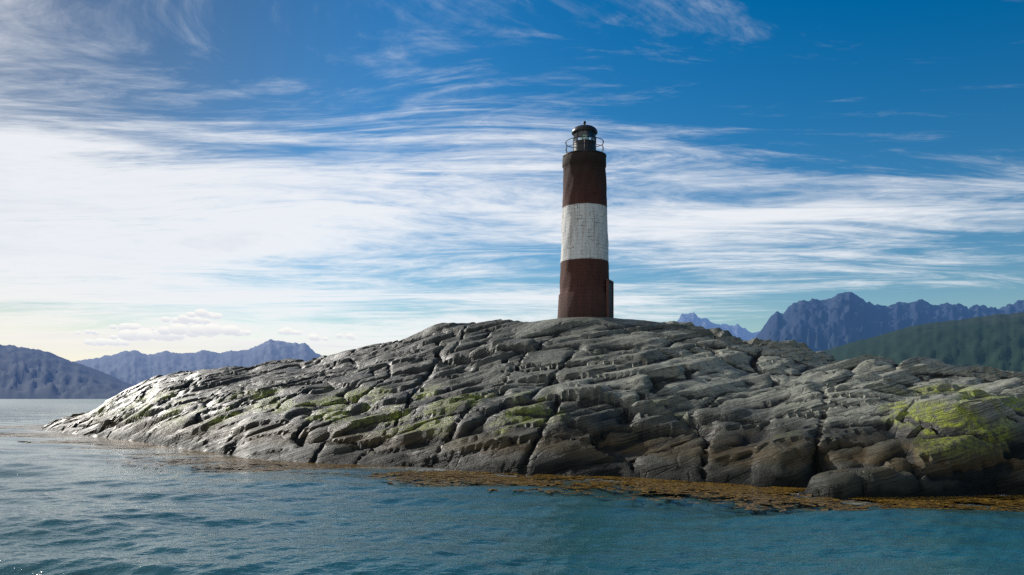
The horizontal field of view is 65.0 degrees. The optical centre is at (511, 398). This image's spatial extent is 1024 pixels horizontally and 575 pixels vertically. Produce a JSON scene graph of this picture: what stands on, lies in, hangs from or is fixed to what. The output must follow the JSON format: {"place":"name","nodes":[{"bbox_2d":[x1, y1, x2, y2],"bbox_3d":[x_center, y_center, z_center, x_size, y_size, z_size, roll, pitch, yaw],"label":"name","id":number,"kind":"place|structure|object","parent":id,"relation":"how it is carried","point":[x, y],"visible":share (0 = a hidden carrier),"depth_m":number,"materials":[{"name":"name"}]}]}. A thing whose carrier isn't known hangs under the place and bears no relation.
{"place":"outdoors","nodes":[
{"label":"outdoors","id":0,"kind":"place"},
{"bbox_2d":[0,344,133,398],"bbox_3d":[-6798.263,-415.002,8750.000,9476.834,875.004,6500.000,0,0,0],"label":"mountains","id":1,"kind":"structure","parent":0,"point":[27,373],"depth_m":6596.57,"materials":[{"name":"blue stone"}]},
{"bbox_2d":[75,339,320,384],"bbox_3d":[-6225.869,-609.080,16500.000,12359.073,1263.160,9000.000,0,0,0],"label":"mountains","id":2,"kind":"structure","parent":0,"point":[134,367],"depth_m":15197.29,"materials":[{"name":"blue stone"}]},
{"bbox_2d":[75,308,355,345],"bbox_3d":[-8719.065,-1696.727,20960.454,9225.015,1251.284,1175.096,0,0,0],"label":"cloud","id":3,"kind":"structure","parent":0,"point":[178,330],"depth_m":20724.41,"materials":[{"name":"white"}]},
{"bbox_2d":[0,399,1023,574],"bbox_3d":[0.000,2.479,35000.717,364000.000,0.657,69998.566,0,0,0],"label":"sea water","id":4,"kind":"structure","parent":0,"point":[69,510],"depth_m":15.67,"materials":[{"name":"blue liquid"}]},
{"bbox_2d":[0,425,1023,511],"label":"floating kelp","id":5,"kind":"object","parent":4,"relation":"on","point":[661,486],"visible":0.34,"depth_m":23.65},
{"bbox_2d":[0,0,1023,361],"label":"sky","id":6,"kind":"structure","parent":0,"point":[374,171],"materials":[{"name":"blue"}]},
{"bbox_2d":[42,317,1023,499],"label":"island terrain","id":7,"kind":"structure","parent":0,"point":[691,402],"depth_m":30.58,"materials":[{"name":"grey stone"}]},
{"bbox_2d":[557,121,613,317],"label":"lighthouse","id":8,"kind":"object","parent":7,"relation":"on","point":[586,286],"visible":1,"depth_m":42.93,"materials":[{"name":"red brick"}]},
{"bbox_2d":[609,282,611,317],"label":"door","id":9,"kind":"structure","parent":8,"relation":"in","point":[610,284],"depth_m":43.46,"materials":[{"name":"black"}]},
{"bbox_2d":[677,312,759,340],"bbox_3d":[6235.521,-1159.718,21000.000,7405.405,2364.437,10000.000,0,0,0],"label":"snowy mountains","id":10,"kind":"structure","parent":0,"point":[736,330],"depth_m":21093.07,"materials":[{"name":"blue stone"}]},
{"bbox_2d":[756,292,1023,351],"bbox_3d":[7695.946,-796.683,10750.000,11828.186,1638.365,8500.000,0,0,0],"label":"mountains","id":11,"kind":"structure","parent":0,"point":[838,319],"depth_m":9400.89,"materials":[{"name":"blue stone"}]},
{"bbox_2d":[823,312,1023,371],"bbox_3d":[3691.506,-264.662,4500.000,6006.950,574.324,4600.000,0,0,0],"label":"hill","id":12,"kind":"structure","parent":0,"point":[995,340],"depth_m":3421.30,"materials":[{"name":"green plant"}]}
]}

